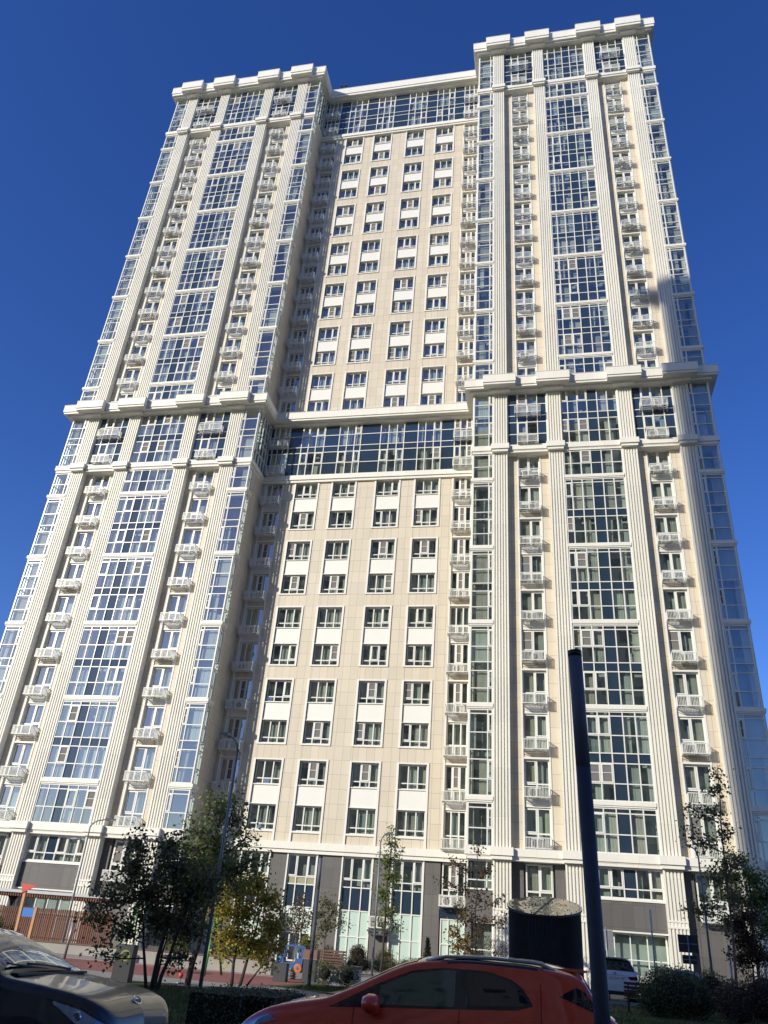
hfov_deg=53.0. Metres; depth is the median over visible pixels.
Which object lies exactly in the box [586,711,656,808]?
bay window
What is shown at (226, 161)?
bay window
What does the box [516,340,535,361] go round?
balcony window
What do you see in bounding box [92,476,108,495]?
balcony window
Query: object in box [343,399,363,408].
window
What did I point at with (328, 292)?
window
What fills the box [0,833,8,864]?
balcony window
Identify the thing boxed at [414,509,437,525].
window
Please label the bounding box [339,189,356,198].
window
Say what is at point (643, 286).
balcony window
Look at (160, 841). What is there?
corner window
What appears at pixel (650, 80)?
corner window
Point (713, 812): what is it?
slim tree
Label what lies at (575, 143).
bay window
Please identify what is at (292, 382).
balcony window
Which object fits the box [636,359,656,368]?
balcony window
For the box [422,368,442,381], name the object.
window
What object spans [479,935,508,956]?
dark shrub
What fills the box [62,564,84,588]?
balcony window
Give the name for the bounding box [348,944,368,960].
round shrub
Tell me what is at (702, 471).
corner window
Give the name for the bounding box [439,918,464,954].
tall window
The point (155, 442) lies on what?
bay window
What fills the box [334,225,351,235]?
window
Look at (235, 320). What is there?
balcony window
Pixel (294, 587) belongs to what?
window
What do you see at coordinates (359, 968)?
planter
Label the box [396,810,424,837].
window
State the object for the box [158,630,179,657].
balcony window
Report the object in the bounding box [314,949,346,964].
slatted bench
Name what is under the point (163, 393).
bay window
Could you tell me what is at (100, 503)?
balcony window
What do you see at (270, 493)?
balcony window
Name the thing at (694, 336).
corner window
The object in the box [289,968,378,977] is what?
pavement
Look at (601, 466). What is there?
bay window
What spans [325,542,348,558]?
window
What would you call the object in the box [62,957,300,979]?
play surface
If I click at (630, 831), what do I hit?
bay window
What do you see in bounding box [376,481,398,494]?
window
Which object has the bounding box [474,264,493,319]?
corner window
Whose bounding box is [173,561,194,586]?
balcony window
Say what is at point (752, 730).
corner window
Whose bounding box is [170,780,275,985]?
broadleaf tree
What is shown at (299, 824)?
window
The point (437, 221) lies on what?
window
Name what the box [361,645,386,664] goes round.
window
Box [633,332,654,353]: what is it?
balcony window
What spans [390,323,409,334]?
window
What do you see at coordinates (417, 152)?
window
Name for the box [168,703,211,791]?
corner window
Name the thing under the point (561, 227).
bay window
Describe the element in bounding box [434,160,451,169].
window
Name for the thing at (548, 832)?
balcony window
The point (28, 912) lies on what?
play gate
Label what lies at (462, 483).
balcony window
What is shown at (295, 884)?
tall window
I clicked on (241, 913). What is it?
maple tree
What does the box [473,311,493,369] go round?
corner window
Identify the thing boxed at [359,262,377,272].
window
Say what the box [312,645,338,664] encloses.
window
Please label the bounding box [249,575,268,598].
balcony window
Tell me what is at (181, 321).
bay window
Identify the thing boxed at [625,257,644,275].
balcony window
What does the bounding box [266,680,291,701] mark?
window
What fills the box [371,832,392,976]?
street lamp
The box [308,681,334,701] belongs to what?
window
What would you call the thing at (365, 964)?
hedge
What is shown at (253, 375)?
corner window
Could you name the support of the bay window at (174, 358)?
in the apartment tower
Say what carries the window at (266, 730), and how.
in the apartment tower
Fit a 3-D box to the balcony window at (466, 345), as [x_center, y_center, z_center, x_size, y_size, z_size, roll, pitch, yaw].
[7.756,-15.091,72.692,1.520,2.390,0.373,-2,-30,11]
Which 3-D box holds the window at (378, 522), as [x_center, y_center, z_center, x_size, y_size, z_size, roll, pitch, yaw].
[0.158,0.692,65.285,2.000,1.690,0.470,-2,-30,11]
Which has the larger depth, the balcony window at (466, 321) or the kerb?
the balcony window at (466, 321)
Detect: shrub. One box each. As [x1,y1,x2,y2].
[165,936,191,951]
[214,938,269,958]
[296,935,317,952]
[312,960,337,985]
[320,944,345,963]
[335,963,359,986]
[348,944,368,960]
[376,948,393,959]
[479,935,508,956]
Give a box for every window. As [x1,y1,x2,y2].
[0,626,23,698]
[0,785,20,819]
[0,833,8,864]
[5,559,44,628]
[7,743,32,775]
[20,704,44,734]
[23,834,85,863]
[26,498,63,562]
[30,783,97,824]
[31,666,54,694]
[41,700,118,784]
[42,631,64,656]
[47,473,71,500]
[53,596,74,622]
[59,419,88,465]
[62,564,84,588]
[63,626,136,700]
[72,532,93,556]
[80,390,97,424]
[82,342,112,393]
[82,502,101,524]
[84,557,152,625]
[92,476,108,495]
[97,298,126,346]
[103,494,167,557]
[108,840,135,878]
[112,257,139,302]
[118,393,133,400]
[120,468,173,495]
[120,790,146,826]
[121,369,140,388]
[125,219,151,259]
[129,346,146,363]
[130,414,186,462]
[130,747,155,781]
[136,82,635,340]
[138,183,162,226]
[139,706,163,737]
[147,383,194,399]
[150,150,173,190]
[150,335,205,385]
[150,667,172,697]
[155,841,183,868]
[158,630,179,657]
[161,135,178,153]
[161,788,195,835]
[163,290,216,337]
[165,595,187,620]
[168,100,189,131]
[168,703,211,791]
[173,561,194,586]
[175,248,226,292]
[180,529,201,554]
[185,626,224,705]
[187,209,236,251]
[187,498,207,521]
[188,904,215,952]
[194,471,213,490]
[198,173,244,212]
[200,555,237,629]
[207,139,252,176]
[209,800,231,835]
[214,491,248,560]
[215,387,231,394]
[217,125,256,143]
[217,758,239,791]
[218,362,236,381]
[222,90,263,124]
[223,338,241,356]
[224,718,245,747]
[227,465,253,496]
[229,315,246,333]
[230,679,251,709]
[234,293,250,309]
[234,409,271,475]
[234,851,269,954]
[237,643,257,670]
[243,608,263,633]
[247,378,268,414]
[247,804,275,829]
[249,329,277,384]
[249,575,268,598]
[254,760,281,783]
[255,543,273,566]
[259,283,286,336]
[260,513,277,535]
[260,720,286,742]
[265,486,281,505]
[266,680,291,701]
[268,241,293,291]
[271,645,296,663]
[276,202,300,249]
[276,608,301,626]
[277,853,316,960]
[280,402,295,412]
[281,576,305,592]
[283,377,299,396]
[284,166,307,210]
[286,543,309,559]
[287,353,303,371]
[291,131,313,173]
[291,330,306,348]
[291,513,313,528]
[293,806,321,831]
[295,308,310,325]
[295,484,317,497]
[298,117,315,139]
[298,761,325,785]
[302,80,327,133]
[303,721,330,743]
[308,401,328,410]
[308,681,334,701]
[311,375,331,388]
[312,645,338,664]
[315,352,334,364]
[317,608,341,626]
[318,328,337,340]
[321,575,345,592]
[322,307,340,318]
[325,285,343,296]
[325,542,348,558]
[328,265,346,275]
[329,511,351,527]
[331,244,348,254]
[332,483,354,496]
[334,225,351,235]
[336,206,353,216]
[336,857,371,962]
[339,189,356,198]
[342,171,358,180]
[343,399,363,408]
[344,155,360,163]
[346,373,366,386]
[346,808,375,834]
[347,139,362,146]
[348,349,368,362]
[351,326,370,337]
[351,763,378,787]
[354,304,373,315]
[354,722,381,745]
[357,282,375,293]
[358,682,384,702]
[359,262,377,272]
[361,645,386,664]
[362,241,379,251]
[364,222,381,232]
[364,608,389,626]
[366,203,383,213]
[367,574,391,592]
[368,185,385,194]
[370,168,387,177]
[370,541,394,557]
[372,151,389,160]
[373,510,396,526]
[375,136,390,143]
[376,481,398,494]
[384,396,404,406]
[386,370,406,383]
[388,346,408,359]
[388,860,422,964]
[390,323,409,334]
[392,301,411,312]
[394,278,412,289]
[396,258,414,268]
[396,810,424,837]
[397,237,415,248]
[398,765,426,789]
[399,218,417,228]
[401,199,418,209]
[401,723,428,746]
[402,182,419,191]
[403,682,429,703]
[404,163,421,173]
[405,147,422,156]
[405,645,431,665]
[407,132,423,139]
[408,608,432,626]
[410,574,434,591]
[412,540,435,556]
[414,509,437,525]
[415,479,438,493]
[421,394,441,404]
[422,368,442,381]
[423,344,443,356]
[425,320,444,332]
[426,298,445,309]
[427,275,446,287]
[429,255,447,265]
[430,234,448,244]
[431,215,449,225]
[432,196,450,205]
[433,178,450,187]
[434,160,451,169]
[435,143,452,152]
[436,128,452,135]
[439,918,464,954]
[441,863,464,904]
[443,811,465,848]
[444,765,466,801]
[446,723,466,756]
[447,682,467,713]
[448,644,468,673]
[449,607,468,633]
[451,572,469,598]
[452,538,470,564]
[453,506,470,530]
[454,478,470,499]
[456,392,465,402]
[457,366,473,385]
[458,317,473,335]
[458,341,473,359]
[459,294,474,311]
[460,251,475,267]
[460,273,474,289]
[465,708,492,803]
[466,801,492,846]
[466,859,492,890]
[467,625,492,711]
[468,550,492,628]
[469,482,492,553]
[471,454,493,488]
[472,395,492,446]
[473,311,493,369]
[473,363,492,400]
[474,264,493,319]
[475,180,493,225]
[475,220,493,271]
[476,142,493,188]
[477,93,493,112]
[477,107,493,151]
[478,55,493,88]
[514,224,530,239]
[515,245,531,263]
[515,267,532,285]
[515,291,533,310]
[516,315,534,334]
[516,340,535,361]
[517,367,535,376]
[518,457,538,479]
[519,486,540,511]
[520,520,541,547]
[520,555,542,582]
[521,592,543,619]
[521,630,545,660]
[522,671,546,703]
[523,714,547,749]
[524,759,549,796]
[525,808,551,848]
[526,864,553,897]
[542,43,584,79]
[544,80,587,99]
[545,95,590,135]
[547,130,594,172]
[549,168,598,213]
[551,209,602,257]
[553,254,607,305]
[555,302,612,358]
[558,355,613,372]
[560,388,620,441]
[563,448,624,478]
[564,477,630,547]
[568,547,638,624]
[572,625,646,711]
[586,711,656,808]
[594,807,660,855]
[599,866,664,901]
[619,213,637,229]
[622,235,641,253]
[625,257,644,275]
[627,281,647,301]
[630,306,651,325]
[633,33,653,66]
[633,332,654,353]
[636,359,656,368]
[639,71,658,95]
[641,86,664,130]
[646,121,670,168]
[647,452,670,474]
[650,482,675,507]
[652,160,677,210]
[654,516,679,544]
[659,201,685,254]
[659,552,684,580]
[663,590,689,619]
[666,246,694,303]
[667,630,695,661]
[672,673,701,707]
[673,295,703,356]
[677,717,707,754]
[681,349,704,384]
[683,764,713,804]
[686,382,716,435]
[689,815,720,857]
[695,874,729,919]
[696,444,724,479]
[700,473,737,548]
[711,545,750,628]
[723,625,766,717]
[737,713,767,816]
[752,813,767,861]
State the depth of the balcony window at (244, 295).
77.92 m
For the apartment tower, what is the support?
on the ground
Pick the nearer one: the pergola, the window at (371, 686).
the pergola
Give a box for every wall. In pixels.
[33,940,116,956]
[136,948,274,974]
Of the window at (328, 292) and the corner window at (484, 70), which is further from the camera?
the corner window at (484, 70)
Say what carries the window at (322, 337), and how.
in the apartment tower
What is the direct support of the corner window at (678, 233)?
in the apartment tower
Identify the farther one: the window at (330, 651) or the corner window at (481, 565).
the window at (330, 651)
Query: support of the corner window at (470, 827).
in the apartment tower
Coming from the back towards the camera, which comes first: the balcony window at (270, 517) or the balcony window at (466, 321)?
the balcony window at (466, 321)
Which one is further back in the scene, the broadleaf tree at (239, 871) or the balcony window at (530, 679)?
the balcony window at (530, 679)
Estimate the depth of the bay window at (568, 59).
86.00 m
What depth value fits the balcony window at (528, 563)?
57.61 m
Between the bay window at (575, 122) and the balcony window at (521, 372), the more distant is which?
the bay window at (575, 122)
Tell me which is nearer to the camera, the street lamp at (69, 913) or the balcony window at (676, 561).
the street lamp at (69, 913)
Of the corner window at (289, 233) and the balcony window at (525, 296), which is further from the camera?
the corner window at (289, 233)
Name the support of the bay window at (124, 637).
in the apartment tower
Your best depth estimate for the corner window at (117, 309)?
79.17 m
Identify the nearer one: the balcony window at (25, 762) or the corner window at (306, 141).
the balcony window at (25, 762)
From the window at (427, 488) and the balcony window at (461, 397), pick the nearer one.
the window at (427, 488)
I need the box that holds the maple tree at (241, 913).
[205,863,303,985]
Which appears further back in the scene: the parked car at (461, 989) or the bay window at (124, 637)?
the bay window at (124, 637)
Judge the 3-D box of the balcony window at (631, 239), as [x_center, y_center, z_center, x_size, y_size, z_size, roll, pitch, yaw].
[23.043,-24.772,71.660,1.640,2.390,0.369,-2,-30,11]
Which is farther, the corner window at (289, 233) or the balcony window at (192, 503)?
the corner window at (289, 233)
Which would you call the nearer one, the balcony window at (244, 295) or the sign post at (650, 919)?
the sign post at (650, 919)
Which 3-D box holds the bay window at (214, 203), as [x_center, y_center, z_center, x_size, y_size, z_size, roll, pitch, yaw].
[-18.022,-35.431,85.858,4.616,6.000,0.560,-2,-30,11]
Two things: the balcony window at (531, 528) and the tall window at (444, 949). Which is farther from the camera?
the balcony window at (531, 528)
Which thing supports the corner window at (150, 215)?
in the apartment tower
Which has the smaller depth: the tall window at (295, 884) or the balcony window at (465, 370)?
the tall window at (295, 884)
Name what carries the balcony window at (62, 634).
in the apartment tower
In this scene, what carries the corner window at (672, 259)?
in the apartment tower
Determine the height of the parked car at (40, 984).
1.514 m
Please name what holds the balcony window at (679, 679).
in the apartment tower
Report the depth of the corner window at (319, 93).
92.46 m
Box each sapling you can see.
[284,889,313,970]
[308,891,352,960]
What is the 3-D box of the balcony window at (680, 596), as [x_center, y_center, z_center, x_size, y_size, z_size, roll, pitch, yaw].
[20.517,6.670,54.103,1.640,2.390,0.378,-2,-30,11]
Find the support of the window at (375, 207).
in the apartment tower
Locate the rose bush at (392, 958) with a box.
[386,945,397,967]
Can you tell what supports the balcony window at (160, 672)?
in the apartment tower
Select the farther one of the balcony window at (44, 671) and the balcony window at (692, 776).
the balcony window at (44, 671)
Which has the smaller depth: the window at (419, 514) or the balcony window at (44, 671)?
the balcony window at (44, 671)
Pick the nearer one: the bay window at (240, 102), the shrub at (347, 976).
the shrub at (347, 976)
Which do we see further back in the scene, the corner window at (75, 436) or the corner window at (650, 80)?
the corner window at (650, 80)
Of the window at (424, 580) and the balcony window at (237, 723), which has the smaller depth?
the balcony window at (237, 723)
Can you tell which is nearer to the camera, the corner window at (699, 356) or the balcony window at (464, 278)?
the corner window at (699, 356)
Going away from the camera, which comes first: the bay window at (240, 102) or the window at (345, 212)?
the window at (345, 212)
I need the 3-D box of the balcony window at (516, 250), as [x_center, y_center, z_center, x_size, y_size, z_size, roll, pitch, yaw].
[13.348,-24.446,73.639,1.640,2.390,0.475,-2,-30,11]
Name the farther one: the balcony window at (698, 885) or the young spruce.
the balcony window at (698, 885)
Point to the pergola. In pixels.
(13, 895)
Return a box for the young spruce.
[423,937,431,956]
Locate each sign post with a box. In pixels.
[604,926,613,999]
[649,909,655,971]
[677,934,698,980]
[727,945,733,980]
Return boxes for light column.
[307,856,322,985]
[568,649,610,1023]
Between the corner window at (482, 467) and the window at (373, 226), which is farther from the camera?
the window at (373, 226)
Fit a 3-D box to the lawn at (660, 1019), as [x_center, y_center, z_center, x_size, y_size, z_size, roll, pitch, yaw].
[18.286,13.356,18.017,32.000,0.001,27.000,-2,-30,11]
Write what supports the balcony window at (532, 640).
in the apartment tower
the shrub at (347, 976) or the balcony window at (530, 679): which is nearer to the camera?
the shrub at (347, 976)
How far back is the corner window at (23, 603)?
64.00 m
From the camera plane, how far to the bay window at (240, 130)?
90.85 m
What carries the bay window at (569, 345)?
in the apartment tower
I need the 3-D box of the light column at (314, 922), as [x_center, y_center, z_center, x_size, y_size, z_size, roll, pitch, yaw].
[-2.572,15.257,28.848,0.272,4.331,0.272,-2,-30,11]
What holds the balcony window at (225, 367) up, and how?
in the apartment tower
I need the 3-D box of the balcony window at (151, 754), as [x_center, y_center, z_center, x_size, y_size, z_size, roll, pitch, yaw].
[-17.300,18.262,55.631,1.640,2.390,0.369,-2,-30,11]
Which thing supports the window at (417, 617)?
in the apartment tower
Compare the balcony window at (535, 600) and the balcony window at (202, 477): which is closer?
the balcony window at (535, 600)
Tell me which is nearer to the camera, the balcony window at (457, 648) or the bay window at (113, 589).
the balcony window at (457, 648)
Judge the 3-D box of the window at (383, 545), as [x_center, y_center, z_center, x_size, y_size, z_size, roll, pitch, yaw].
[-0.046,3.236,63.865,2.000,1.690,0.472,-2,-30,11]
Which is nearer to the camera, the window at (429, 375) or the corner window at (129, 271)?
the window at (429, 375)
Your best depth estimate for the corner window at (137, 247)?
84.50 m
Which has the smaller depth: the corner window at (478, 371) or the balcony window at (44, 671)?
the balcony window at (44, 671)
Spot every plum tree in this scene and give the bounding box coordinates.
[432,837,508,954]
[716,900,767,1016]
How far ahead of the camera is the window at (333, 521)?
66.15 m
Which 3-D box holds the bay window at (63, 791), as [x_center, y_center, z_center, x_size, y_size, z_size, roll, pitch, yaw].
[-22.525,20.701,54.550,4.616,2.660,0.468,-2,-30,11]
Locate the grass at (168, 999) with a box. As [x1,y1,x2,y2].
[137,982,765,1023]
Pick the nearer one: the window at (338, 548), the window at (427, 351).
the window at (338, 548)
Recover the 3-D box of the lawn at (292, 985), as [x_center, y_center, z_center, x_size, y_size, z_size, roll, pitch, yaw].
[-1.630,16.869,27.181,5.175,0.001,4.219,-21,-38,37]
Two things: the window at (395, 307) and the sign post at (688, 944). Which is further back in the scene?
the window at (395, 307)
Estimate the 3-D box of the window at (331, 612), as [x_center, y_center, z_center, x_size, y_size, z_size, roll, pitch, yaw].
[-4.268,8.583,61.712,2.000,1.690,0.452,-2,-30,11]
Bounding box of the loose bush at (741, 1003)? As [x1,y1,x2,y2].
[711,969,767,1023]
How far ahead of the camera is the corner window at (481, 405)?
64.05 m
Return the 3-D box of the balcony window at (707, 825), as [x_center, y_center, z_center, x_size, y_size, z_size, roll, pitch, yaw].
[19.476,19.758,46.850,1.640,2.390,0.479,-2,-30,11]
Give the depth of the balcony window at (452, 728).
55.29 m
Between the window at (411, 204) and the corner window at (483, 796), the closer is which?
the corner window at (483, 796)
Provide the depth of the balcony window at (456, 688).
56.70 m
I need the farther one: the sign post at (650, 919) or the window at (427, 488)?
the window at (427, 488)
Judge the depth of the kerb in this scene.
31.73 m
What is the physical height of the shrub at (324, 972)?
0.872 m
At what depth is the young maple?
38.34 m
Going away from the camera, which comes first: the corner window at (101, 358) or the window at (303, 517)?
the window at (303, 517)
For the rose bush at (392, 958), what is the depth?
40.49 m
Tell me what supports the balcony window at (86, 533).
in the apartment tower
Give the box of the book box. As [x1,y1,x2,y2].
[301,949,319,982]
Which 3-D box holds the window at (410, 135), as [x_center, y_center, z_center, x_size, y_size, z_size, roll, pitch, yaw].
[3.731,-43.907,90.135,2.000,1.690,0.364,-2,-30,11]
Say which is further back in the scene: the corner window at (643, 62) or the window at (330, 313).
the corner window at (643, 62)
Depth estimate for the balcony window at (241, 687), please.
60.01 m
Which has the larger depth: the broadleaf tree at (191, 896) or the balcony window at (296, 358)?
the balcony window at (296, 358)
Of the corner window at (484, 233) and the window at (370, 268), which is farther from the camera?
the window at (370, 268)
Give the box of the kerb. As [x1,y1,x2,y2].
[609,1000,754,1014]
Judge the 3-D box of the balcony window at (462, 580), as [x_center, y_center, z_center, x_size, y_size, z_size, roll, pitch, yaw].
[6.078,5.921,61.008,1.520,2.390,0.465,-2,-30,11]
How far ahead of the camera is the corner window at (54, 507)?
67.01 m
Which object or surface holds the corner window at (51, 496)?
in the apartment tower
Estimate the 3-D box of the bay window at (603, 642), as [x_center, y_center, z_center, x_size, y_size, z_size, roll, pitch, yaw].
[15.191,10.540,52.168,4.506,6.000,0.560,-2,-30,11]
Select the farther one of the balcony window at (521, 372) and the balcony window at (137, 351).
the balcony window at (137, 351)
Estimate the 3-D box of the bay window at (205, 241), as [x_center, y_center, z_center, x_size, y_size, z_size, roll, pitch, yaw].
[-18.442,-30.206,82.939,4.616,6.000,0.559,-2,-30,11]
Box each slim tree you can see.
[367,825,407,972]
[675,767,752,984]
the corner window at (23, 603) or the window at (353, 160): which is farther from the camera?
the window at (353, 160)
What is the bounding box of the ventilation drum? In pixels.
[507,897,583,977]
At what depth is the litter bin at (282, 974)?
29.30 m
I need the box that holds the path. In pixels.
[55,953,367,996]
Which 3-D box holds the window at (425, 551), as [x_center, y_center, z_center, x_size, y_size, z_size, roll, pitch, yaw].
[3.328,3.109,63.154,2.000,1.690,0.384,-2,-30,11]
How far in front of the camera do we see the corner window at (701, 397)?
60.86 m
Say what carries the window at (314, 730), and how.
in the apartment tower
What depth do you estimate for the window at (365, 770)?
55.06 m
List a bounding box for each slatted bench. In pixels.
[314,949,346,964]
[623,981,646,1011]
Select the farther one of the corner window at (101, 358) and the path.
the corner window at (101, 358)
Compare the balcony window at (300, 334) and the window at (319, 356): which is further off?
the balcony window at (300, 334)
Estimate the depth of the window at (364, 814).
53.66 m
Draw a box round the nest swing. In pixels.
[108,903,221,975]
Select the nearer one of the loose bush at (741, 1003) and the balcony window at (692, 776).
the loose bush at (741, 1003)
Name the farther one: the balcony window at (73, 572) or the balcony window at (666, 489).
the balcony window at (73, 572)
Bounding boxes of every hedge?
[174,983,307,1023]
[344,954,415,973]
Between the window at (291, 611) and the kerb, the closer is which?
the kerb
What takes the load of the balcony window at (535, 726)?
in the apartment tower
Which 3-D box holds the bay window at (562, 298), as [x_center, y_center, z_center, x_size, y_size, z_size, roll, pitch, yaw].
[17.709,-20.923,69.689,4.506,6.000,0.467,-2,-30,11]
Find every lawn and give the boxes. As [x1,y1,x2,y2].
[109,978,208,1023]
[270,984,341,993]
[609,1004,766,1023]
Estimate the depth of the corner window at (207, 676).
57.72 m
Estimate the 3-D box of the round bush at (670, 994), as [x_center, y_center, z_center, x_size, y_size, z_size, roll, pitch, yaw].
[10.268,16.847,27.125,2.882,1.736,2.436,-2,-30,11]
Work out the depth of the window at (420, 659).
58.85 m
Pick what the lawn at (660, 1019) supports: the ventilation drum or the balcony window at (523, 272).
the ventilation drum
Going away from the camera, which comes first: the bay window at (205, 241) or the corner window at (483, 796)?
the corner window at (483, 796)
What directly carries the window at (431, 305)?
in the apartment tower
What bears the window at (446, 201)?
in the apartment tower
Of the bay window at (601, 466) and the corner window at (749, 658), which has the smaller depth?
the corner window at (749, 658)
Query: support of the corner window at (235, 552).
in the apartment tower
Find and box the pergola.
[0,888,122,943]
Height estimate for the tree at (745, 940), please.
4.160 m
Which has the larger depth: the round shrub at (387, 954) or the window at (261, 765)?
the window at (261, 765)
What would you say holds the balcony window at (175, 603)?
in the apartment tower
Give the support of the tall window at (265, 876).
in the apartment tower
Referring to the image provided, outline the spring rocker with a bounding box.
[276,944,305,979]
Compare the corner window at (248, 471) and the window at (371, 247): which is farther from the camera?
the window at (371, 247)
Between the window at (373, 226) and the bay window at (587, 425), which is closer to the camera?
the bay window at (587, 425)
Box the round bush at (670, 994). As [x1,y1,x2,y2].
[634,962,716,1020]
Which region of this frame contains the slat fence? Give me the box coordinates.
[0,905,117,945]
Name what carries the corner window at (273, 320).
in the apartment tower
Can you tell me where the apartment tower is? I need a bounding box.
[0,14,767,994]
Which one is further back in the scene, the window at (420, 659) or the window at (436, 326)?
the window at (436, 326)
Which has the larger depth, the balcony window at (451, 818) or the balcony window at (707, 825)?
the balcony window at (451, 818)
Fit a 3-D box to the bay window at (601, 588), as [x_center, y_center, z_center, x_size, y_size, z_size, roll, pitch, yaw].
[15.611,5.316,55.089,4.506,6.000,0.566,-2,-30,11]
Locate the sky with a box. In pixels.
[0,0,767,727]
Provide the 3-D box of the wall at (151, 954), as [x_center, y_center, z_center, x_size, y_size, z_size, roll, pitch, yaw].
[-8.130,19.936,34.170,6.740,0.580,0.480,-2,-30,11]
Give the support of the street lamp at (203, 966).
on the lawn at (133, 982)
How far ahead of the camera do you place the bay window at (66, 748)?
56.50 m
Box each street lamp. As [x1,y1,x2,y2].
[62,818,115,941]
[198,733,238,987]
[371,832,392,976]
[685,844,713,976]
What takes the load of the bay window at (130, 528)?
in the apartment tower
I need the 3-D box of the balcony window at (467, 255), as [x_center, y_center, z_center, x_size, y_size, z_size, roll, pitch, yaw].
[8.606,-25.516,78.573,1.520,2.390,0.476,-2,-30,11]
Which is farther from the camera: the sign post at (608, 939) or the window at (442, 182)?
the window at (442, 182)
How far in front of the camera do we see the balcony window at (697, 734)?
49.84 m
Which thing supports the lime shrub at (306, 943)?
on the pavement
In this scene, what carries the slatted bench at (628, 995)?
on the lawn at (660, 1019)
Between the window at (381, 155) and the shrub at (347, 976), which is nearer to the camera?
the shrub at (347, 976)
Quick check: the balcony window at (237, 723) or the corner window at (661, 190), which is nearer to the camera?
the balcony window at (237, 723)
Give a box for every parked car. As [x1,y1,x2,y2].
[0,928,168,1023]
[242,936,617,1023]
[584,956,637,1002]
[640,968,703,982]
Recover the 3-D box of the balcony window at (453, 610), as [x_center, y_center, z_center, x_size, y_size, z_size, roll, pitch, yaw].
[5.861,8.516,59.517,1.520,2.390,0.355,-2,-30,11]
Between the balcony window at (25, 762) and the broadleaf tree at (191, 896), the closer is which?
the broadleaf tree at (191, 896)
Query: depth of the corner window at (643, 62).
84.02 m
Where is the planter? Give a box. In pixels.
[317,963,362,982]
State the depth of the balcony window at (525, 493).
60.73 m
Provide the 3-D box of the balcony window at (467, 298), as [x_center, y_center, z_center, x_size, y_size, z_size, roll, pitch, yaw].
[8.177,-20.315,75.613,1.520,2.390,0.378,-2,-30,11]
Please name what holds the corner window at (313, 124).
in the apartment tower
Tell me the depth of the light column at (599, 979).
6.93 m
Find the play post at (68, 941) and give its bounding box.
[63,917,75,958]
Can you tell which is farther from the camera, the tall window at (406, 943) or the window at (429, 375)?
the window at (429, 375)
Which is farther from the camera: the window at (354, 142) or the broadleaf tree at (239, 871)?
the window at (354, 142)
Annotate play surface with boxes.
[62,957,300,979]
[65,958,303,984]
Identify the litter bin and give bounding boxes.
[111,944,138,982]
[272,962,288,981]
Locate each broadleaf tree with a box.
[73,821,236,990]
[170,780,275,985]
[699,842,767,978]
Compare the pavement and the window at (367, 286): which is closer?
the pavement
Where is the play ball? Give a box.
[175,972,183,983]
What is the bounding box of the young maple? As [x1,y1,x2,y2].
[443,911,478,954]
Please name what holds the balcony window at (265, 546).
in the apartment tower
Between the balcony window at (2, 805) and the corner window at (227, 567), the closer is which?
the balcony window at (2, 805)
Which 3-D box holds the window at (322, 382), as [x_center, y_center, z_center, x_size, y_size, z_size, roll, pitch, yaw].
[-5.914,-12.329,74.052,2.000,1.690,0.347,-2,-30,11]
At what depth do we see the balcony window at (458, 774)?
53.69 m
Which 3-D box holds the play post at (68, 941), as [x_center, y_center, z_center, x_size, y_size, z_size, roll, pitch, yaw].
[-13.516,18.320,33.100,0.168,1.603,0.124,-2,-30,11]
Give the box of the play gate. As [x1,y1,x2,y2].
[14,883,37,938]
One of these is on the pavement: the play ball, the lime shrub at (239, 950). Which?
the lime shrub at (239, 950)
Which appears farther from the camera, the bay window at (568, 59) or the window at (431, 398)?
the bay window at (568, 59)
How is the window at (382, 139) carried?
in the apartment tower
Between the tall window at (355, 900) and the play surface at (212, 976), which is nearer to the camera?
the play surface at (212, 976)
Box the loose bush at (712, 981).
[694,965,740,1016]
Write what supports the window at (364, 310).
in the apartment tower
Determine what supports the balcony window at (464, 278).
in the apartment tower
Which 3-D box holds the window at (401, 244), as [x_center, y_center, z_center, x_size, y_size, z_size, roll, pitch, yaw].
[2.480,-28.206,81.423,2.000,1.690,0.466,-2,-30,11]
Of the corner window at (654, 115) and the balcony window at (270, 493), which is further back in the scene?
the corner window at (654, 115)
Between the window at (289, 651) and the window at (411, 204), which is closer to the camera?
the window at (289, 651)
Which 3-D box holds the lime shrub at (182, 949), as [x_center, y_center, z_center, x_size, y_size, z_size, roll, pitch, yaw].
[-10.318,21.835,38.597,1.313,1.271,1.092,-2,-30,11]

